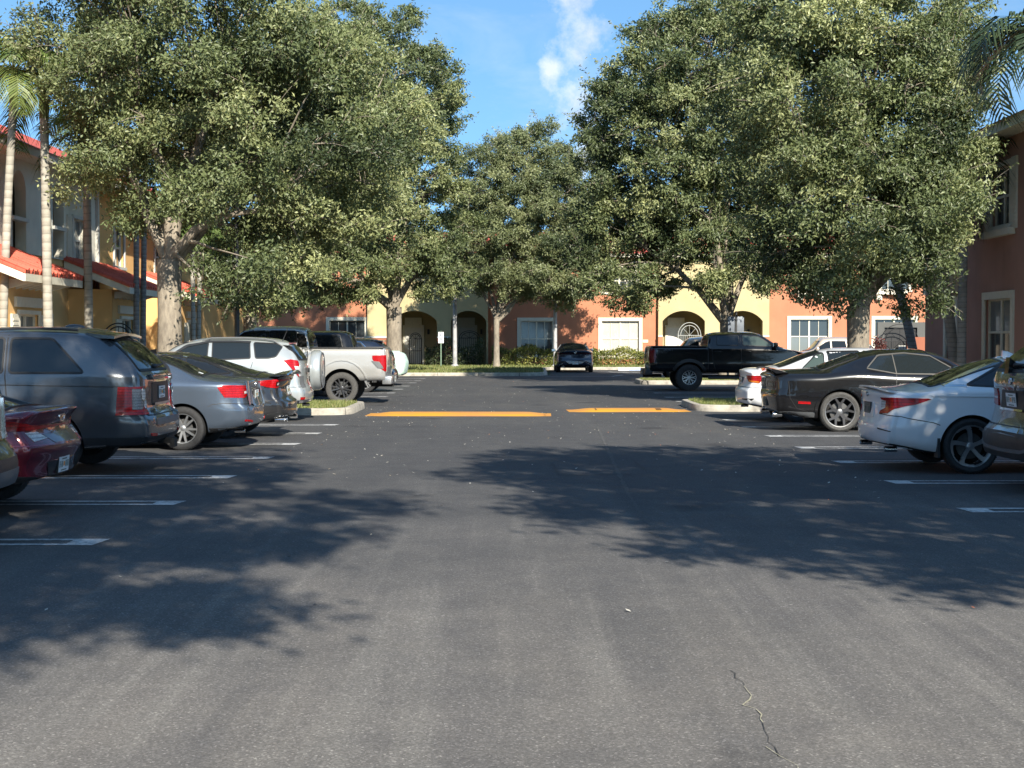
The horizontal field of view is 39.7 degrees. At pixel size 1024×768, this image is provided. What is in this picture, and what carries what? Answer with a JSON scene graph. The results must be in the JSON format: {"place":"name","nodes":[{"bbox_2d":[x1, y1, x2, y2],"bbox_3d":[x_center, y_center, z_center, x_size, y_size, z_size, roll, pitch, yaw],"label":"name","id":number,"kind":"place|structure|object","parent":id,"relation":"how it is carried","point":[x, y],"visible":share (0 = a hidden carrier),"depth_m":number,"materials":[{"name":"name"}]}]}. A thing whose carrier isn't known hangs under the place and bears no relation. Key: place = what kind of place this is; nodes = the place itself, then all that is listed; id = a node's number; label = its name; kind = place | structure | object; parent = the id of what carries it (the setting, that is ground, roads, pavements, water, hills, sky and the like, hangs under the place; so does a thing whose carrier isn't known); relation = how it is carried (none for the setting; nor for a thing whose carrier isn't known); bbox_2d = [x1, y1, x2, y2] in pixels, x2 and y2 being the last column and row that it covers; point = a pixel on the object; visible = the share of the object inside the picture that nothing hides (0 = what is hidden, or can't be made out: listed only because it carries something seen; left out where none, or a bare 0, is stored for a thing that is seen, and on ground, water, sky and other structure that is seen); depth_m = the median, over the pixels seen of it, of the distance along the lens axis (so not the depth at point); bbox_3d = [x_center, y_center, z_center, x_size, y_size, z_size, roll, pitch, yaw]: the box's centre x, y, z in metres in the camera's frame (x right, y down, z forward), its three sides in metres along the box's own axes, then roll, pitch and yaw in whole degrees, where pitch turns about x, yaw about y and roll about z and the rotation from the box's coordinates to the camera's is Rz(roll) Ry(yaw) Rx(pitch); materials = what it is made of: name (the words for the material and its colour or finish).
{"place":"outdoors","nodes":[
{"label":"outdoors","id":0,"kind":"place"},
{"bbox_2d":[0,370,1023,767],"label":"parking lot","id":1,"kind":"structure","parent":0,"point":[280,606],"depth_m":9.11,"materials":[{"name":"grey asphalt"}]},
{"bbox_2d":[0,391,18,487],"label":"parked suv","id":2,"kind":"object","parent":1,"relation":"on","point":[9,469],"visible":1,"depth_m":11.92,"materials":[{"name":"grey paint"}]},
{"bbox_2d":[0,395,81,499],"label":"parked saloon","id":3,"kind":"object","parent":1,"relation":"on","point":[44,440],"visible":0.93,"depth_m":13.37,"materials":[{"name":"red paint"}]},
{"bbox_2d":[2,395,40,409],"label":"rear window","id":4,"kind":"structure","parent":3,"relation":"in","point":[9,402],"depth_m":13.82,"materials":[{"name":"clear glass"}]},
{"bbox_2d":[0,539,107,544],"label":"parking line","id":5,"kind":"object","parent":1,"relation":"on","point":[84,541],"visible":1,"depth_m":11.56,"materials":[{"name":"white paint"}]},
{"bbox_2d":[0,324,179,476],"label":"parked suv","id":6,"kind":"object","parent":1,"relation":"on","point":[115,388],"visible":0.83,"depth_m":17.08,"materials":[{"name":"grey paint"}]},
{"bbox_2d":[0,501,183,504],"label":"parking line","id":7,"kind":"object","parent":1,"relation":"on","point":[165,502],"visible":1,"depth_m":14.32,"materials":[{"name":"white paint"}]},
{"bbox_2d":[56,475,236,477],"bbox_3d":[-5.832,1.111,16.991,5.020,0.001,0.360,0,2,0],"label":"parking line","id":8,"kind":"object","parent":1,"relation":"on","point":[221,476],"visible":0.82,"depth_m":17.15,"materials":[{"name":"white paint"}]},
{"bbox_2d":[109,457,271,458],"bbox_3d":[-5.837,1.024,19.728,5.020,0.001,0.360,0,2,0],"label":"parking line","id":9,"kind":"object","parent":1,"relation":"on","point":[196,458],"visible":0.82,"depth_m":19.60,"materials":[{"name":"white paint"}]},
{"bbox_2d":[151,349,264,449],"bbox_3d":[-6.254,0.209,21.901,4.765,1.503,2.131,0,2,0],"label":"parked saloon","id":10,"kind":"object","parent":1,"relation":"on","point":[210,407],"visible":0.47,"depth_m":21.11,"materials":[{"name":"blue paint"}]},
{"bbox_2d":[158,355,215,376],"bbox_3d":[-5.011,-0.282,21.888,0.753,0.336,1.217,0,2,0],"label":"rear window","id":11,"kind":"structure","parent":10,"relation":"in","point":[187,367],"depth_m":21.59,"materials":[{"name":"black glass"}]},
{"bbox_2d":[143,443,299,444],"bbox_3d":[-5.842,0.942,22.326,5.020,0.001,0.360,0,2,0],"label":"parking line","id":12,"kind":"object","parent":1,"relation":"on","point":[236,444],"visible":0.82,"depth_m":22.20,"materials":[{"name":"white paint"}]},
{"bbox_2d":[157,351,300,438],"bbox_3d":[-6.238,0.159,24.385,5.025,1.446,2.154,0,2,0],"label":"parked fastback","id":13,"kind":"object","parent":1,"relation":"on","point":[280,400],"visible":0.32,"depth_m":23.77,"materials":[{"name":"grey paint"}]},
{"bbox_2d":[185,356,230,373],"bbox_3d":[-5.077,-0.295,23.755,0.788,0.352,0.497,0,2,0],"label":"side window","id":14,"kind":"structure","parent":13,"relation":"in","point":[207,366],"depth_m":23.71,"materials":[{"name":"glass"}]},
{"bbox_2d":[198,355,265,374],"bbox_3d":[-4.776,-0.325,24.373,1.023,0.337,1.251,0,2,0],"label":"rear window","id":15,"kind":"structure","parent":13,"relation":"in","point":[213,360],"depth_m":24.03,"materials":[{"name":"black glass"}]},
{"bbox_2d":[169,327,324,422],"bbox_3d":[-6.228,-0.216,28.911,4.743,1.910,2.138,0,2,0],"label":"parked suv","id":16,"kind":"object","parent":1,"relation":"on","point":[272,355],"visible":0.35,"depth_m":28.21,"materials":[{"name":"silver metal"}]},
{"bbox_2d":[132,0,452,330],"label":"oak tree","id":17,"kind":"object","parent":1,"relation":"on","point":[290,296],"visible":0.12,"depth_m":49.57,"materials":[{"name":"green plant"}]},
{"bbox_2d":[240,326,396,400],"bbox_3d":[-6.103,-0.515,37.005,6.133,1.995,2.294,0,2,0],"label":"parked pickup","id":18,"kind":"object","parent":1,"relation":"on","point":[349,371],"visible":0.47,"depth_m":36.06,"materials":[{"name":"silver metal"}]},
{"bbox_2d":[296,401,364,414],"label":"kerb","id":19,"kind":"structure","parent":1,"relation":"on","point":[354,408],"depth_m":30.87,"materials":[{"name":"concrete"}]},
{"bbox_2d":[313,331,357,396],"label":"parked suv","id":20,"kind":"object","parent":1,"relation":"on","point":[335,339],"visible":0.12,"depth_m":40.77,"materials":[{"name":"black paint"}]},
{"bbox_2d":[356,338,397,391],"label":"parked suv","id":21,"kind":"object","parent":1,"relation":"on","point":[364,342],"visible":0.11,"depth_m":44.20,"materials":[{"name":"blue paint"}]},
{"bbox_2d":[392,351,408,375],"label":"covered car","id":22,"kind":"object","parent":1,"relation":"on","point":[401,361],"visible":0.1,"depth_m":50.20,"materials":[{"name":"white"}]},
{"bbox_2d":[366,412,550,415],"bbox_3d":[-1.152,0.638,31.033,4.010,0.064,1.300,0,2,1],"label":"speed hump","id":23,"kind":"object","parent":1,"relation":"on","point":[460,414],"visible":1,"depth_m":30.64,"materials":[{"name":"yellow paint"}]},
{"bbox_2d":[45,380,974,628],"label":"leaf litter","id":24,"kind":"object","parent":1,"relation":"on","point":[532,464],"visible":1,"depth_m":21.20,"materials":[{"name":"brown plant"}]},
{"bbox_2d":[400,367,644,375],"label":"kerb","id":25,"kind":"structure","parent":1,"relation":"on","point":[544,372],"depth_m":63.62,"materials":[{"name":"concrete"}]},
{"label":"planting bed","id":26,"kind":"structure","parent":25,"relation":"in","visible":0},
{"bbox_2d":[233,0,487,351],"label":"oak tree","id":27,"kind":"object","parent":26,"relation":"on","point":[437,247],"visible":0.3,"depth_m":63.76,"materials":[{"name":"green plant"}]},
{"bbox_2d":[424,336,484,365],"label":"shrub","id":28,"kind":"object","parent":26,"relation":"on","point":[429,354],"visible":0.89,"depth_m":81.48,"materials":[{"name":"green plant"}]},
{"bbox_2d":[451,202,457,366],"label":"light pole","id":29,"kind":"object","parent":26,"relation":"on","point":[455,364],"visible":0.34,"depth_m":78.85,"materials":[{"name":"white metal"}]},
{"bbox_2d":[491,344,552,365],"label":"hedge","id":30,"kind":"object","parent":26,"relation":"on","point":[547,354],"visible":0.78,"depth_m":80.54,"materials":[{"name":"green plant"}]},
{"bbox_2d":[407,363,644,372],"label":"grass","id":31,"kind":"structure","parent":26,"relation":"on","point":[439,368],"depth_m":71.47,"materials":[{"name":"green plant"}]},
{"bbox_2d":[431,109,637,366],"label":"oak tree","id":32,"kind":"object","parent":26,"relation":"on","point":[540,196],"visible":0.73,"depth_m":75.18,"materials":[{"name":"green plant"}]},
{"bbox_2d":[552,200,558,365],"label":"light pole","id":33,"kind":"object","parent":26,"relation":"on","point":[554,329],"visible":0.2,"depth_m":77.87,"materials":[{"name":"white metal"}]},
{"bbox_2d":[592,345,643,365],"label":"hedge","id":34,"kind":"object","parent":26,"relation":"on","point":[631,352],"visible":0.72,"depth_m":80.53,"materials":[{"name":"green plant"}]},
{"bbox_2d":[678,322,700,345],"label":"iron gate","id":35,"kind":"structure","parent":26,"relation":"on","point":[689,335],"depth_m":83.06,"materials":[{"name":"grey"}]},
{"bbox_2d":[551,342,593,371],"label":"parked saloon","id":36,"kind":"object","parent":1,"relation":"on","point":[573,355],"visible":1,"depth_m":70.09,"materials":[{"name":"blue paint"}]},
{"bbox_2d":[563,343,586,349],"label":"rear window","id":37,"kind":"structure","parent":36,"relation":"in","point":[569,346],"depth_m":70.93,"materials":[{"name":"grey glass"}]},
{"bbox_2d":[596,426,658,537],"bbox_3d":[1.379,1.038,19.311,0.126,0.001,15.046,0,2,2],"label":"road seam","id":38,"kind":"object","parent":1,"relation":"on","point":[624,485],"visible":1,"depth_m":15.99,"materials":[{"name":"asphalt"}]},
{"bbox_2d":[567,408,690,411],"bbox_3d":[2.672,0.584,32.740,2.788,0.064,1.200,0,2,-2],"label":"speed hump","id":39,"kind":"object","parent":1,"relation":"on","point":[628,410],"visible":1,"depth_m":32.37,"materials":[{"name":"yellow paint"}]},
{"bbox_2d":[635,378,738,384],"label":"kerb","id":40,"kind":"structure","parent":1,"relation":"on","point":[703,382],"depth_m":51.64,"materials":[{"name":"concrete"}]},
{"bbox_2d":[653,337,739,377],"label":"parked suv","id":41,"kind":"object","parent":1,"relation":"on","point":[693,341],"visible":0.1,"depth_m":57.55,"materials":[{"name":"beige paint"}]},
{"bbox_2d":[681,399,761,411],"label":"kerb","id":42,"kind":"structure","parent":1,"relation":"on","point":[690,405],"depth_m":32.35,"materials":[{"name":"concrete"}]},
{"bbox_2d":[640,332,805,390],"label":"parked pickup","id":43,"kind":"object","parent":1,"relation":"on","point":[719,352],"visible":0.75,"depth_m":45.35,"materials":[{"name":"black paint"}]},
{"bbox_2d":[735,348,874,421],"bbox_3d":[7.018,-0.005,29.028,4.825,1.481,2.145,0,2,0],"label":"parked saloon","id":44,"kind":"object","parent":1,"relation":"on","point":[747,390],"visible":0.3,"depth_m":28.42,"materials":[{"name":"white paint"}]},
{"bbox_2d":[772,350,819,366],"bbox_3d":[5.765,-0.515,29.009,0.863,0.348,1.209,0,2,0],"label":"rear window","id":45,"kind":"structure","parent":44,"relation":"in","point":[799,357],"depth_m":28.66,"materials":[{"name":"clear glass"}]},
{"bbox_2d":[802,352,824,367],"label":"side window","id":46,"kind":"structure","parent":44,"relation":"in","point":[814,361],"depth_m":28.33,"materials":[{"name":"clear glass"}]},
{"bbox_2d":[826,350,858,360],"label":"side window","id":47,"kind":"structure","parent":44,"relation":"in","point":[832,355],"depth_m":28.43,"materials":[{"name":"grey glass"}]},
{"bbox_2d":[765,435,859,436],"bbox_3d":[6.825,0.884,24.186,5.020,0.001,0.360,0,2,0],"label":"parking line","id":48,"kind":"object","parent":1,"relation":"on","point":[808,436],"visible":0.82,"depth_m":24.03,"materials":[{"name":"white paint"}]},
{"bbox_2d":[801,337,871,351],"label":"parked suv","id":49,"kind":"object","parent":1,"relation":"on","point":[827,342],"visible":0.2,"depth_m":66.51,"materials":[{"name":"beige paint"}]},
{"bbox_2d":[756,349,959,431],"bbox_3d":[7.219,0.087,26.192,5.156,1.475,2.204,0,2,0],"label":"parked coupe","id":50,"kind":"object","parent":1,"relation":"on","point":[827,394],"visible":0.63,"depth_m":25.35,"materials":[{"name":"black paint"}]},
{"bbox_2d":[872,334,886,348],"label":"shrub","id":51,"kind":"object","parent":1,"relation":"on","point":[875,342],"visible":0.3,"depth_m":65.91,"materials":[{"name":"red plant"}]},
{"bbox_2d":[880,324,917,348],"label":"iron gate","id":52,"kind":"structure","parent":1,"relation":"on","point":[895,337],"depth_m":66.39,"materials":[{"name":"black metal"}]},
{"bbox_2d":[876,322,924,348],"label":"garden wall","id":53,"kind":"structure","parent":1,"relation":"on","point":[899,332],"depth_m":66.90,"materials":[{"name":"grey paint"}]},
{"bbox_2d":[906,337,924,350],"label":"wall","id":54,"kind":"structure","parent":1,"relation":"on","point":[920,342],"depth_m":65.91,"materials":[{"name":"orange paint"}]},
{"bbox_2d":[834,461,1023,462],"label":"parking line","id":55,"kind":"object","parent":1,"relation":"on","point":[908,462],"visible":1,"depth_m":18.96,"materials":[{"name":"white paint"}]},
{"bbox_2d":[857,351,1012,473],"bbox_3d":[7.029,0.323,18.243,5.005,1.504,2.171,0,2,0],"label":"parked saloon","id":56,"kind":"object","parent":1,"relation":"on","point":[946,416],"visible":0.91,"depth_m":17.44,"materials":[{"name":"white paint"}]},
{"bbox_2d":[903,358,1003,386],"bbox_3d":[5.665,-0.153,18.225,0.993,0.359,1.219,0,2,0],"label":"rear window","id":57,"kind":"structure","parent":56,"relation":"in","point":[937,379],"depth_m":17.97,"materials":[{"name":"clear glass"}]},
{"bbox_2d":[967,361,1004,386],"bbox_3d":[5.950,-0.118,17.596,0.728,0.350,0.459,0,2,0],"label":"side window","id":58,"kind":"structure","parent":56,"relation":"in","point":[986,379],"depth_m":17.49,"materials":[{"name":"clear glass"}]},
{"bbox_2d":[884,480,1023,483],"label":"parking line","id":59,"kind":"object","parent":1,"relation":"on","point":[901,481],"visible":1,"depth_m":16.43,"materials":[{"name":"white paint"}]},
{"bbox_2d":[958,508,1023,511],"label":"parking line","id":60,"kind":"object","parent":1,"relation":"on","point":[978,509],"visible":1,"depth_m":13.73,"materials":[{"name":"white paint"}]},
{"bbox_2d":[982,347,1023,461],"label":"parked suv","id":61,"kind":"object","parent":1,"relation":"on","point":[1003,433],"visible":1,"depth_m":15.63,"materials":[{"name":"grey paint"}]},
{"bbox_2d":[0,0,1023,231],"label":"sky","id":62,"kind":"structure","parent":0,"point":[521,56],"materials":[{"name":"blue"}]},
{"label":"planting bed","id":63,"kind":"structure","parent":0,"visible":0},
{"bbox_2d":[639,377,738,379],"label":"grass","id":64,"kind":"structure","parent":63,"relation":"on","point":[659,378],"depth_m":52.63,"materials":[{"name":"green plant"}]},
{"bbox_2d":[550,0,828,379],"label":"oak tree","id":65,"kind":"object","parent":63,"relation":"on","point":[658,219],"visible":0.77,"depth_m":50.80,"materials":[{"name":"green plant"}]},
{"bbox_2d":[728,311,743,379],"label":"street sign","id":66,"kind":"object","parent":63,"relation":"on","point":[735,323],"visible":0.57,"depth_m":51.90,"materials":[{"name":"white metal"}]},
{"label":"ground","id":67,"kind":"structure","parent":0,"visible":0},
{"bbox_2d":[0,28,84,326],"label":"palm tree","id":68,"kind":"object","parent":67,"relation":"on","point":[7,214],"visible":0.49,"depth_m":32.74,"materials":[{"name":"green plant"}]},
{"bbox_2d":[0,50,109,326],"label":"palm tree","id":69,"kind":"object","parent":67,"relation":"on","point":[46,241],"visible":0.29,"depth_m":33.40,"materials":[{"name":"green plant"}]},
{"bbox_2d":[30,103,138,327],"bbox_3d":[-11.053,-3.631,36.825,2.996,8.236,2.922,1,2,27],"label":"palm tree","id":70,"kind":"object","parent":67,"relation":"on","point":[88,287],"visible":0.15,"depth_m":36.80,"materials":[{"name":"green plant"}]},
{"bbox_2d":[49,126,125,148],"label":"palm tree","id":71,"kind":"object","parent":67,"relation":"on","point":[66,131],"visible":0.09,"depth_m":59.04,"materials":[{"name":"green plant"}]},
{"bbox_2d":[0,125,242,349],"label":"townhouse","id":72,"kind":"structure","parent":67,"relation":"on","point":[113,284],"depth_m":41.49,"materials":[{"name":"yellow paint"}]},
{"bbox_2d":[17,310,41,326],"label":"window","id":73,"kind":"structure","parent":72,"relation":"in","point":[28,320],"depth_m":34.75,"materials":[{"name":"grey"}]},
{"bbox_2d":[71,214,83,259],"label":"window","id":74,"kind":"structure","parent":72,"relation":"in","point":[76,224],"depth_m":42.94,"materials":[{"name":"grey glass"}]},
{"bbox_2d":[113,226,126,270],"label":"window","id":75,"kind":"structure","parent":72,"relation":"in","point":[116,250],"depth_m":48.40,"materials":[{"name":"grey glass"}]},
{"bbox_2d":[120,316,132,332],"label":"window","id":76,"kind":"structure","parent":72,"relation":"in","point":[127,321],"depth_m":43.53,"materials":[{"name":"grey"}]},
{"bbox_2d":[153,243,159,272],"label":"window","id":77,"kind":"structure","parent":72,"relation":"in","point":[156,256],"depth_m":52.84,"materials":[{"name":"grey glass"}]},
{"bbox_2d":[117,145,166,340],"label":"palm tree","id":78,"kind":"object","parent":67,"relation":"on","point":[136,290],"visible":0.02,"depth_m":41.85,"materials":[{"name":"grey plant"}]},
{"bbox_2d":[140,142,174,345],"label":"palm tree","id":79,"kind":"object","parent":67,"relation":"on","point":[143,289],"visible":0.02,"depth_m":42.45,"materials":[{"name":"grey plant"}]},
{"bbox_2d":[180,223,228,340],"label":"palm tree","id":80,"kind":"object","parent":67,"relation":"on","point":[193,324],"visible":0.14,"depth_m":45.86,"materials":[{"name":"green plant"}]},
{"bbox_2d":[185,225,229,338],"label":"palm tree","id":81,"kind":"object","parent":67,"relation":"on","point":[198,330],"visible":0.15,"depth_m":46.46,"materials":[{"name":"green plant"}]},
{"bbox_2d":[257,233,924,364],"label":"townhouse row","id":82,"kind":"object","parent":67,"relation":"on","point":[785,323],"visible":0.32,"depth_m":83.94,"materials":[{"name":"orange paint"}]},
{"bbox_2d":[326,317,366,337],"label":"window","id":83,"kind":"structure","parent":82,"relation":"in","point":[357,326],"depth_m":84.05,"materials":[{"name":"grey"}]},
{"bbox_2d":[402,318,423,363],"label":"door","id":84,"kind":"structure","parent":82,"relation":"in","point":[412,325],"depth_m":85.74,"materials":[{"name":"beige metal"}]},
{"bbox_2d":[409,333,421,363],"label":"iron gate","id":85,"kind":"structure","parent":82,"relation":"attached to","point":[415,349],"depth_m":83.06,"materials":[{"name":"black metal"}]},
{"bbox_2d":[457,318,476,363],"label":"door","id":86,"kind":"structure","parent":82,"relation":"in","point":[464,324],"depth_m":85.74,"materials":[{"name":"metal"}]},
{"bbox_2d":[459,331,479,363],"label":"iron gate","id":87,"kind":"structure","parent":82,"relation":"attached to","point":[469,342],"depth_m":83.05,"materials":[{"name":"black metal"}]},
{"bbox_2d":[517,318,552,357],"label":"window","id":88,"kind":"structure","parent":82,"relation":"in","point":[538,332],"depth_m":84.09,"materials":[{"name":"grey glass"}]},
{"bbox_2d":[598,318,642,357],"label":"window","id":89,"kind":"structure","parent":82,"relation":"in","point":[612,332],"depth_m":84.09,"materials":[{"name":"white"}]},
{"bbox_2d":[665,318,686,345],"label":"door","id":90,"kind":"structure","parent":82,"relation":"in","point":[673,325],"depth_m":85.77,"materials":[{"name":"white paint"}]},
{"bbox_2d":[787,316,831,350],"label":"window","id":91,"kind":"structure","parent":82,"relation":"in","point":[802,331],"depth_m":84.11,"materials":[{"name":"grey"}]},
{"bbox_2d":[871,316,917,347],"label":"window","id":92,"kind":"structure","parent":82,"relation":"in","point":[874,319],"depth_m":83.94,"materials":[{"name":"grey paint"}]},
{"bbox_2d":[894,261,923,349],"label":"palm tree","id":93,"kind":"object","parent":67,"relation":"on","point":[910,337],"visible":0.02,"depth_m":46.87,"materials":[{"name":"grey plant"}]},
{"bbox_2d":[895,3,998,130],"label":"palm tree","id":94,"kind":"object","parent":67,"relation":"on","point":[969,26],"visible":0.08,"depth_m":48.01,"materials":[{"name":"green plant"}]},
{"bbox_2d":[927,204,988,362],"bbox_3d":[11.583,-2.523,38.988,2.966,5.904,3.360,0,2,0],"label":"palm tree","id":95,"kind":"object","parent":67,"relation":"on","point":[950,330],"visible":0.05,"depth_m":38.87,"materials":[{"name":"grey plant"}]},
{"bbox_2d":[918,109,1023,362],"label":"brown townhouse","id":96,"kind":"structure","parent":67,"relation":"on","point":[995,299],"depth_m":37.81,"materials":[{"name":"paint"}]},
{"bbox_2d":[943,295,957,357],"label":"window","id":97,"kind":"structure","parent":96,"relation":"in","point":[956,299],"depth_m":42.20,"materials":[{"name":"grey"}]},
{"bbox_2d":[981,290,1014,359],"bbox_3d":[12.962,-1.426,37.748,0.235,2.070,2.460,0,2,0],"label":"window","id":98,"kind":"structure","parent":96,"relation":"in","point":[1001,311],"depth_m":37.99,"materials":[{"name":"grey"}]},
{"bbox_2d":[987,158,1010,231],"bbox_3d":[12.962,-4.970,37.486,0.235,1.770,1.700,0,2,0],"label":"window","id":99,"kind":"structure","parent":96,"relation":"in","point":[1002,215],"depth_m":37.69,"materials":[{"name":"grey glass"}]},
{"bbox_2d":[935,136,1018,364],"bbox_3d":[11.938,-3.023,37.337,3.391,6.988,3.136,0,2,0],"label":"palm tree","id":100,"kind":"object","parent":67,"relation":"on","point":[961,327],"visible":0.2,"depth_m":37.27,"materials":[{"name":"green plant"}]},
{"bbox_2d":[943,8,1023,131],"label":"palm tree","id":101,"kind":"object","parent":67,"relation":"on","point":[995,41],"visible":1,"depth_m":24.36,"materials":[{"name":"green plant"}]},
{"label":"planting bed","id":102,"kind":"structure","parent":0,"visible":0},
{"bbox_2d":[0,0,430,350],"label":"oak tree","id":103,"kind":"object","parent":102,"relation":"on","point":[112,47],"visible":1,"depth_m":31.84,"materials":[{"name":"green plant"}]},
{"bbox_2d":[223,65,239,336],"bbox_3d":[-6.345,-3.301,32.235,0.320,7.625,1.190,0,2,0],"label":"light pole","id":104,"kind":"object","parent":102,"relation":"on","point":[237,323],"visible":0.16,"depth_m":32.68,"materials":[{"name":"grey metal"}]},
{"bbox_2d":[297,399,356,407],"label":"grass","id":105,"kind":"structure","parent":102,"relation":"on","point":[321,403],"depth_m":32.46,"materials":[{"name":"green plant"}]},
{"label":"planting bed","id":106,"kind":"structure","parent":0,"visible":0},
{"bbox_2d":[688,397,742,404],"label":"grass","id":107,"kind":"structure","parent":106,"relation":"on","point":[721,401],"depth_m":33.79,"materials":[{"name":"green plant"}]},
{"bbox_2d":[685,0,1018,347],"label":"oak tree","id":108,"kind":"object","parent":106,"relation":"on","point":[882,198],"visible":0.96,"depth_m":32.52,"materials":[{"name":"green plant"}]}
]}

